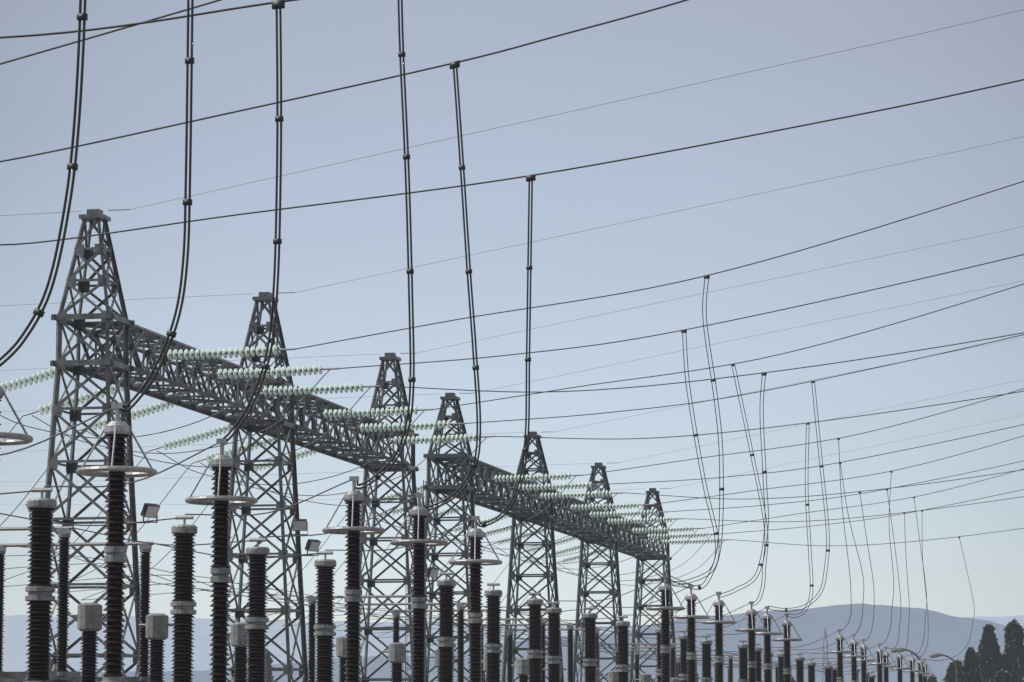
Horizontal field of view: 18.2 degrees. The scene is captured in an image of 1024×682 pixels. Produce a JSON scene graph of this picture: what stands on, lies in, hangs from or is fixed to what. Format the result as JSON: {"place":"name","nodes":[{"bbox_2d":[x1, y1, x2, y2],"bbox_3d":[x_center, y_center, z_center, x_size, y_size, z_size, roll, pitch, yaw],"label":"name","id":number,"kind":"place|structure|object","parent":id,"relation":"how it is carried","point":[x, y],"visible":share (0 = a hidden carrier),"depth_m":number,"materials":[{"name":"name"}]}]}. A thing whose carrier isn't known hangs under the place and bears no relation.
{"place":"outdoors","nodes":[
{"label":"outdoors","id":0,"kind":"place"},
{"bbox_2d":[80,324,280,425],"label":"gantry beam","id":1,"kind":"structure","parent":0,"point":[148,337],"depth_m":85.92,"materials":[{"name":"metal"}]},
{"bbox_2d":[253,392,404,468],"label":"gantry beam","id":2,"kind":"structure","parent":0,"point":[308,403],"depth_m":100.53,"materials":[{"name":"metal"}]},
{"bbox_2d":[0,491,870,672],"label":"equipment leads","id":3,"kind":"object","parent":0,"point":[372,614],"visible":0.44,"depth_m":90.41,"materials":[{"name":"grey metal"}]},
{"bbox_2d":[437,572,455,681],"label":"insulator post","id":4,"kind":"object","parent":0,"point":[446,639],"visible":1,"depth_m":64.91,"materials":[{"name":"brown ceramic"}]},
{"bbox_2d":[439,460,545,517],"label":"gantry beam","id":5,"kind":"structure","parent":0,"point":[486,497],"depth_m":123.46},
{"bbox_2d":[0,0,1023,625],"label":"sky","id":6,"kind":"structure","parent":0,"point":[134,78],"materials":[{"name":"blue"}]},
{"bbox_2d":[2,615,1023,671],"bbox_3d":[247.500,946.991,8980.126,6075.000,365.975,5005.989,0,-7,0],"label":"hills","id":7,"kind":"structure","parent":0,"point":[15,643],"depth_m":8606.15,"materials":[{"name":"grey"}]},
{"bbox_2d":[81,603,1023,681],"bbox_3d":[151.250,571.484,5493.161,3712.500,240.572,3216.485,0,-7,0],"label":"hills","id":8,"kind":"structure","parent":0,"point":[947,635],"depth_m":5220.86,"materials":[{"name":"grey"}]},
{"bbox_2d":[522,491,611,539],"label":"gantry beam","id":9,"kind":"structure","parent":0,"point":[570,524],"depth_m":138.62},
{"bbox_2d":[589,516,664,558],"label":"gantry beam","id":10,"kind":"structure","parent":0,"point":[630,549],"depth_m":153.54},
{"bbox_2d":[890,647,919,660],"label":"street lamp","id":11,"kind":"object","parent":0,"point":[895,649],"visible":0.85,"depth_m":169.94,"materials":[{"name":"metal"}]},
{"bbox_2d":[927,674,937,681],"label":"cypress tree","id":12,"kind":"object","parent":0,"point":[931,679],"visible":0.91,"depth_m":299.93,"materials":[{"name":"green plant"}]},
{"label":"ground","id":13,"kind":"structure","parent":0,"visible":0},
{"bbox_2d":[0,386,32,681],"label":"surge arrester","id":14,"kind":"object","parent":13,"relation":"on","point":[15,438],"visible":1,"depth_m":34.09,"materials":[{"name":"metal"}]},
{"bbox_2d":[0,0,1023,527],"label":"line conductors","id":15,"kind":"object","parent":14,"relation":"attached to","point":[276,6],"visible":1,"depth_m":48.78,"materials":[{"name":"grey"}]},
{"bbox_2d":[0,526,80,681],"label":"disconnector","id":16,"kind":"object","parent":13,"relation":"on","point":[61,673],"visible":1,"depth_m":53.79,"materials":[{"name":"brown ceramic"}]},
{"bbox_2d":[25,488,56,681],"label":"insulator column","id":17,"kind":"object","parent":13,"relation":"on","point":[40,590],"visible":1,"depth_m":42.61,"materials":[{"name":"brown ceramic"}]},
{"bbox_2d":[0,542,153,681],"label":"disconnector","id":18,"kind":"object","parent":13,"relation":"on","point":[145,562],"visible":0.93,"depth_m":58.06,"materials":[{"name":"brown ceramic"}]},
{"bbox_2d":[70,603,105,681],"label":"instrument transformer","id":19,"kind":"object","parent":13,"relation":"on","point":[89,616],"visible":1,"depth_m":51.36,"materials":[{"name":"metal"}]},
{"bbox_2d":[44,209,140,676],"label":"gantry column","id":20,"kind":"structure","parent":13,"relation":"on","point":[75,321],"depth_m":78.84,"materials":[{"name":"metal"}]},
{"bbox_2d":[1,345,379,430],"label":"insulator strings","id":21,"kind":"object","parent":20,"relation":"attached to","point":[208,354],"visible":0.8,"depth_m":85.13,"materials":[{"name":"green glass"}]},
{"bbox_2d":[26,503,439,581],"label":"floodlights","id":22,"kind":"object","parent":20,"relation":"attached to","point":[150,510],"visible":0.76,"depth_m":92.77,"materials":[{"name":"grey"}]},
{"bbox_2d":[76,403,156,681],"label":"surge arrester","id":23,"kind":"object","parent":13,"relation":"on","point":[117,431],"visible":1,"depth_m":38.06,"materials":[{"name":"brown ceramic"}]},
{"bbox_2d":[139,613,173,681],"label":"instrument transformer","id":24,"kind":"object","parent":13,"relation":"on","point":[156,625],"visible":0.99,"depth_m":55.60,"materials":[{"name":"grey ceramic"}]},
{"bbox_2d":[170,515,196,681],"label":"insulator column","id":25,"kind":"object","parent":13,"relation":"on","point":[183,604],"visible":1,"depth_m":48.91,"materials":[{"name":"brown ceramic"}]},
{"bbox_2d":[185,438,257,681],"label":"surge arrester","id":26,"kind":"object","parent":13,"relation":"on","point":[221,501],"visible":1,"depth_m":42.24,"materials":[{"name":"brown ceramic"}]},
{"bbox_2d":[227,622,248,681],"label":"instrument transformer","id":27,"kind":"object","parent":13,"relation":"on","point":[239,636],"visible":0.82,"depth_m":59.72,"materials":[{"name":"grey ceramic"}]},
{"bbox_2d":[245,538,269,681],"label":"insulator column","id":28,"kind":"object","parent":13,"relation":"on","point":[256,620],"visible":1,"depth_m":53.05,"materials":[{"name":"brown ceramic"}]},
{"bbox_2d":[226,292,308,681],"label":"gantry column","id":29,"kind":"structure","parent":13,"relation":"on","point":[257,328],"depth_m":93.32,"materials":[{"name":"metal"}]},
{"bbox_2d":[149,406,494,472],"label":"insulator strings","id":30,"kind":"object","parent":29,"relation":"attached to","point":[361,427],"visible":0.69,"depth_m":99.53,"materials":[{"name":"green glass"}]},
{"bbox_2d":[0,9,1023,671],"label":"earthwires and leads","id":31,"kind":"object","parent":29,"relation":"attached to","point":[436,447],"visible":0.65,"depth_m":95.56,"materials":[{"name":"grey metal"}]},
{"bbox_2d":[264,653,274,681],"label":"pine tree","id":32,"kind":"object","parent":13,"relation":"on","point":[269,676],"visible":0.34,"depth_m":319.49,"materials":[{"name":"green plant"}]},
{"bbox_2d":[314,551,335,681],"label":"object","id":33,"kind":"object","parent":13,"relation":"on","point":[324,627],"visible":1,"depth_m":57.32,"materials":[{"name":"brown ceramic"}]},
{"bbox_2d":[332,636,360,681],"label":"current transformer","id":34,"kind":"object","parent":13,"relation":"on","point":[340,645],"visible":0.56,"depth_m":67.31,"materials":[{"name":"metal"}]},
{"bbox_2d":[322,476,385,681],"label":"surge arrester","id":35,"kind":"object","parent":13,"relation":"on","point":[353,531],"visible":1,"depth_m":48.43,"materials":[{"name":"brown ceramic"}]},
{"bbox_2d":[306,595,427,681],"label":"disconnector","id":36,"kind":"object","parent":13,"relation":"on","point":[312,607],"visible":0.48,"depth_m":79.31,"materials":[{"name":"brown ceramic"}]},
{"bbox_2d":[359,353,427,681],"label":"gantry column","id":37,"kind":"structure","parent":13,"relation":"on","point":[397,380],"depth_m":107.96,"materials":[{"name":"metal"}]},
{"bbox_2d":[383,642,410,681],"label":"current transformer","id":38,"kind":"object","parent":13,"relation":"on","point":[397,651],"visible":0.99,"depth_m":71.69,"materials":[{"name":"metal"}]},
{"bbox_2d":[359,602,466,681],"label":"disconnector","id":39,"kind":"object","parent":13,"relation":"on","point":[460,640],"visible":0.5,"depth_m":82.98,"materials":[{"name":"brown ceramic"}]},
{"bbox_2d":[390,493,447,681],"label":"surge arrester","id":40,"kind":"object","parent":13,"relation":"on","point":[419,514],"visible":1,"depth_m":52.62,"materials":[{"name":"brown ceramic"}]},
{"bbox_2d":[429,649,456,680],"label":"current transformer","id":41,"kind":"object","parent":13,"relation":"on","point":[436,656],"visible":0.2,"depth_m":76.09,"materials":[{"name":"metal"}]},
{"bbox_2d":[391,609,499,642],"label":"disconnector","id":42,"kind":"object","parent":13,"relation":"on","point":[396,623],"visible":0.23,"depth_m":87.76,"materials":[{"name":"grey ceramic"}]},
{"bbox_2d":[423,393,485,681],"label":"gantry column","id":43,"kind":"structure","parent":13,"relation":"on","point":[462,456],"depth_m":116.71,"materials":[{"name":"metal"}]},
{"bbox_2d":[405,480,425,681],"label":"caged ladder","id":44,"kind":"object","parent":43,"relation":"attached to","point":[408,520],"visible":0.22,"depth_m":116.61,"materials":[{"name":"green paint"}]},
{"bbox_2d":[360,472,623,522],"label":"insulator strings","id":45,"kind":"object","parent":43,"relation":"attached to","point":[530,477],"visible":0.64,"depth_m":122.91,"materials":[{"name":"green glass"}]},
{"bbox_2d":[449,516,502,681],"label":"surge arrester","id":46,"kind":"object","parent":13,"relation":"on","point":[475,562],"visible":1,"depth_m":56.79,"materials":[{"name":"brown ceramic"}]},
{"bbox_2d":[482,654,503,681],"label":"instrument transformer","id":47,"kind":"object","parent":13,"relation":"on","point":[484,663],"visible":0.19,"depth_m":80.53,"materials":[{"name":"metal"}]},
{"bbox_2d":[485,583,501,681],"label":"insulator post","id":48,"kind":"object","parent":13,"relation":"on","point":[493,647],"visible":1,"depth_m":69.28,"materials":[{"name":"brown ceramic"}]},
{"bbox_2d":[452,618,547,681],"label":"disconnector","id":49,"kind":"object","parent":13,"relation":"on","point":[543,641],"visible":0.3,"depth_m":93.39,"materials":[{"name":"brown ceramic"}]},
{"bbox_2d":[511,658,529,681],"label":"instrument transformer","id":50,"kind":"object","parent":13,"relation":"on","point":[522,668],"visible":0.87,"depth_m":84.67,"materials":[{"name":"metal"}]},
{"bbox_2d":[480,623,574,681],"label":"disconnector","id":51,"kind":"object","parent":13,"relation":"on","point":[570,652],"visible":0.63,"depth_m":97.58,"materials":[{"name":"brown ceramic"}]},
{"bbox_2d":[501,431,563,681],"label":"gantry column","id":52,"kind":"structure","parent":13,"relation":"on","point":[546,518],"depth_m":131.18,"materials":[{"name":"metal"}]},
{"bbox_2d":[444,502,682,545],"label":"insulator strings","id":53,"kind":"object","parent":52,"relation":"attached to","point":[614,513],"visible":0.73,"depth_m":137.56,"materials":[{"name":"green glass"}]},
{"bbox_2d":[527,593,543,681],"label":"insulator post","id":54,"kind":"object","parent":13,"relation":"on","point":[535,656],"visible":1,"depth_m":73.65,"materials":[{"name":"brown ceramic"}]},
{"bbox_2d":[505,628,600,681],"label":"disconnector","id":55,"kind":"object","parent":13,"relation":"on","point":[509,647],"visible":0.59,"depth_m":102.24,"materials":[{"name":"brown ceramic"}]},
{"bbox_2d":[546,602,561,681],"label":"insulator column","id":56,"kind":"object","parent":13,"relation":"on","point":[553,656],"visible":1,"depth_m":78.02,"materials":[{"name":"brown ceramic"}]},
{"bbox_2d":[543,664,566,676],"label":"instrument transformer","id":57,"kind":"object","parent":13,"relation":"on","point":[561,668],"visible":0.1,"depth_m":88.93,"materials":[{"name":"metal"}]},
{"bbox_2d":[583,607,597,681],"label":"insulator column","id":58,"kind":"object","parent":13,"relation":"on","point":[590,660],"visible":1,"depth_m":82.30,"materials":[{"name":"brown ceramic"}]},
{"bbox_2d":[582,667,603,681],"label":"instrument transformer","id":59,"kind":"object","parent":13,"relation":"on","point":[598,674],"visible":0.31,"depth_m":95.12,"materials":[{"name":"metal"}]},
{"bbox_2d":[573,462,621,681],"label":"gantry column","id":60,"kind":"structure","parent":13,"relation":"on","point":[613,591],"depth_m":145.69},
{"bbox_2d":[522,526,730,562],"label":"insulator strings","id":61,"kind":"object","parent":60,"relation":"attached to","point":[633,530],"visible":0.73,"depth_m":152.13,"materials":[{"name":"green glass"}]},
{"bbox_2d":[604,671,618,681],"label":"instrument transformer","id":62,"kind":"object","parent":13,"relation":"on","point":[612,676],"visible":0.7,"depth_m":99.27,"materials":[{"name":"metal"}]},
{"bbox_2d":[616,616,629,681],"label":"insulator column","id":63,"kind":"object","parent":13,"relation":"on","point":[623,667],"visible":1,"depth_m":86.38,"materials":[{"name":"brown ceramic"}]},
{"bbox_2d":[598,643,676,677],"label":"disconnector","id":64,"kind":"object","parent":13,"relation":"on","point":[672,659],"visible":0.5,"depth_m":116.74,"materials":[{"name":"metal"}]},
{"bbox_2d":[635,673,655,681],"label":"instrument transformer","id":65,"kind":"object","parent":13,"relation":"on","point":[644,677],"visible":1,"depth_m":103.41,"materials":[{"name":"metal"}]},
{"bbox_2d":[614,647,679,670],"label":"disconnector","id":66,"kind":"object","parent":13,"relation":"on","point":[616,654],"visible":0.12,"depth_m":121.43,"materials":[{"name":"metal"}]},
{"bbox_2d":[629,488,677,681],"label":"gantry column","id":67,"kind":"structure","parent":13,"relation":"on","point":[643,559],"depth_m":160.34,"materials":[{"name":"metal"}]},
{"bbox_2d":[655,623,661,681],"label":"insulator column","id":68,"kind":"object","parent":13,"relation":"on","point":[658,632],"visible":0.43,"depth_m":92.61,"materials":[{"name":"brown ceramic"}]},
{"bbox_2d":[646,575,684,681],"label":"surge arrester","id":69,"kind":"object","parent":13,"relation":"on","point":[665,608],"visible":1,"depth_m":77.60,"materials":[{"name":"brown ceramic"}]},
{"bbox_2d":[295,181,1023,660],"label":"line conductors","id":70,"kind":"object","parent":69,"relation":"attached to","point":[719,477],"visible":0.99,"depth_m":94.66,"materials":[{"name":"grey"}]},
{"bbox_2d":[633,650,700,681],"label":"disconnector","id":71,"kind":"object","parent":13,"relation":"on","point":[637,662],"visible":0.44,"depth_m":125.61,"materials":[{"name":"metal"}]},
{"bbox_2d":[678,630,687,681],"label":"insulator column","id":72,"kind":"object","parent":13,"relation":"on","point":[683,644],"visible":0.63,"depth_m":96.75,"materials":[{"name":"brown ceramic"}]},
{"bbox_2d":[672,585,709,681],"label":"surge arrester","id":73,"kind":"object","parent":13,"relation":"on","point":[691,617],"visible":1,"depth_m":81.78,"materials":[{"name":"brown ceramic"}]},
{"bbox_2d":[675,654,733,681],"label":"disconnector","id":74,"kind":"object","parent":13,"relation":"on","point":[730,668],"visible":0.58,"depth_m":131.27,"materials":[{"name":"metal"}]},
{"bbox_2d":[700,635,712,681],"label":"insulator column","id":75,"kind":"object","parent":13,"relation":"on","point":[706,659],"visible":1,"depth_m":101.01,"materials":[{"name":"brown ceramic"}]},
{"bbox_2d":[676,657,738,677],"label":"disconnector","id":76,"kind":"object","parent":13,"relation":"on","point":[678,661],"visible":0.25,"depth_m":135.98,"materials":[{"name":"metal"}]},
{"bbox_2d":[701,592,736,681],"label":"surge arrester","id":77,"kind":"object","parent":13,"relation":"on","point":[718,604],"visible":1,"depth_m":85.95,"materials":[{"name":"brown ceramic"}]},
{"bbox_2d":[695,660,761,680],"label":"disconnector","id":78,"kind":"object","parent":13,"relation":"on","point":[711,660],"visible":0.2,"depth_m":140.16,"materials":[{"name":"metal"}]},
{"bbox_2d":[737,640,748,681],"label":"surge arrester","id":79,"kind":"object","parent":13,"relation":"on","point":[743,659],"visible":0.88,"depth_m":107.66,"materials":[{"name":"brown ceramic"}]},
{"bbox_2d":[713,663,778,681],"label":"disconnector","id":80,"kind":"object","parent":13,"relation":"on","point":[776,671],"visible":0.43,"depth_m":145.92,"materials":[{"name":"metal"}]},
{"bbox_2d":[735,601,767,681],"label":"surge arrester","id":81,"kind":"object","parent":13,"relation":"on","point":[751,613],"visible":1,"depth_m":92.16,"materials":[{"name":"brown ceramic"}]},
{"bbox_2d":[755,643,762,681],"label":"surge arrester","id":82,"kind":"object","parent":13,"relation":"on","point":[758,664],"visible":0.66,"depth_m":111.05,"materials":[{"name":"brown ceramic"}]},
{"bbox_2d":[763,648,773,681],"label":"insulator column","id":83,"kind":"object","parent":13,"relation":"on","point":[772,653],"visible":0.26,"depth_m":116.06,"materials":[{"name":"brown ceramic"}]},
{"bbox_2d":[755,606,782,681],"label":"surge arrester","id":84,"kind":"object","parent":13,"relation":"on","point":[767,641],"visible":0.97,"depth_m":96.36,"materials":[{"name":"brown ceramic"}]},
{"bbox_2d":[777,650,783,681],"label":"insulator column","id":85,"kind":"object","parent":13,"relation":"on","point":[780,667],"visible":0.65,"depth_m":120.19,"materials":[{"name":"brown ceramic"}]},
{"bbox_2d":[772,613,801,681],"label":"surge arrester","id":86,"kind":"object","parent":13,"relation":"on","point":[787,639],"visible":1,"depth_m":100.52,"materials":[{"name":"brown ceramic"}]},
{"bbox_2d":[795,653,804,681],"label":"insulator column","id":87,"kind":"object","parent":13,"relation":"on","point":[799,660],"visible":1,"depth_m":124.38,"materials":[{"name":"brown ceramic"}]},
{"bbox_2d":[807,659,815,681],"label":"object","id":88,"kind":"object","parent":13,"relation":"on","point":[811,671],"visible":1,"depth_m":130.59,"materials":[{"name":"metal"}]},
{"bbox_2d":[805,628,850,681],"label":"distant pylon","id":89,"kind":"object","parent":13,"relation":"on","point":[825,634],"visible":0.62,"depth_m":649.14,"materials":[{"name":"metal"}]},
{"bbox_2d":[824,662,832,681],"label":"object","id":90,"kind":"object","parent":13,"relation":"on","point":[828,669],"visible":1,"depth_m":134.64,"materials":[{"name":"metal"}]},
{"bbox_2d":[832,664,837,681],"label":"insulator column","id":91,"kind":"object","parent":13,"relation":"on","point":[834,673],"visible":0.56,"depth_m":138.91,"materials":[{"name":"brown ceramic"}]},
{"bbox_2d":[827,629,852,681],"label":"surge arrester","id":92,"kind":"object","parent":13,"relation":"on","point":[839,638],"visible":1,"depth_m":115.50,"materials":[{"name":"brown ceramic"}]},
{"bbox_2d":[842,634,866,681],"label":"surge arrester","id":93,"kind":"object","parent":13,"relation":"on","point":[853,643],"visible":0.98,"depth_m":119.66,"materials":[{"name":"brown ceramic"}]},
{"bbox_2d":[857,639,875,681],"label":"surge arrester","id":94,"kind":"object","parent":13,"relation":"on","point":[863,666],"visible":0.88,"depth_m":123.85,"materials":[{"name":"brown ceramic"}]},
{"bbox_2d":[868,672,875,681],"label":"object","id":95,"kind":"object","parent":13,"relation":"on","point":[871,677],"visible":0.88,"depth_m":153.49,"materials":[{"name":"metal"}]},
{"bbox_2d":[868,643,890,681],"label":"surge arrester","id":96,"kind":"object","parent":13,"relation":"on","point":[879,663],"visible":1,"depth_m":130.08,"materials":[{"name":"brown ceramic"}]},
{"bbox_2d":[875,647,897,681],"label":"surge arrester","id":97,"kind":"object","parent":13,"relation":"on","point":[886,671],"visible":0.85,"depth_m":134.29,"materials":[{"name":"brown ceramic"}]},
{"bbox_2d":[889,650,910,681],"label":"surge arrester","id":98,"kind":"object","parent":13,"relation":"on","point":[899,668],"visible":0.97,"depth_m":138.43,"materials":[{"name":"metal"}]},
{"bbox_2d":[902,653,922,681],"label":"surge arrester","id":99,"kind":"object","parent":13,"relation":"on","point":[912,660],"visible":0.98,"depth_m":144.64,"materials":[{"name":"metal"}]},
{"bbox_2d":[915,656,930,681],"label":"surge arrester","id":100,"kind":"object","parent":13,"relation":"on","point":[920,674],"visible":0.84,"depth_m":148.82,"materials":[{"name":"metal"}]},
{"bbox_2d":[915,659,934,681],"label":"surge arrester","id":101,"kind":"object","parent":13,"relation":"on","point":[925,676],"visible":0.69,"depth_m":153.01,"materials":[{"name":"metal"}]},
{"bbox_2d":[929,653,956,681],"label":"street lamp","id":102,"kind":"object","parent":13,"relation":"on","point":[933,655],"visible":1,"depth_m":184.91,"materials":[{"name":"metal"}]},
{"bbox_2d":[942,659,963,681],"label":"pine tree","id":103,"kind":"object","parent":13,"relation":"on","point":[950,675],"visible":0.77,"depth_m":249.65,"materials":[{"name":"green plant"}]},
{"bbox_2d":[960,647,982,681],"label":"cypress tree","id":104,"kind":"object","parent":13,"relation":"on","point":[970,672],"visible":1,"depth_m":239.61,"materials":[{"name":"green plant"}]},
{"bbox_2d":[976,623,1006,681],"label":"cypress tree","id":105,"kind":"object","parent":13,"relation":"on","point":[990,656],"visible":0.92,"depth_m":259.08,"materials":[{"name":"green plant"}]},
{"bbox_2d":[993,668,1011,681],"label":"pine tree","id":106,"kind":"object","parent":13,"relation":"on","point":[1002,675],"visible":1,"depth_m":229.77,"materials":[{"name":"green plant"}]},
{"bbox_2d":[1002,619,1023,681],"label":"cypress tree","id":107,"kind":"object","parent":13,"relation":"on","point":[1013,654],"visible":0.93,"depth_m":263.89,"materials":[{"name":"green plant"}]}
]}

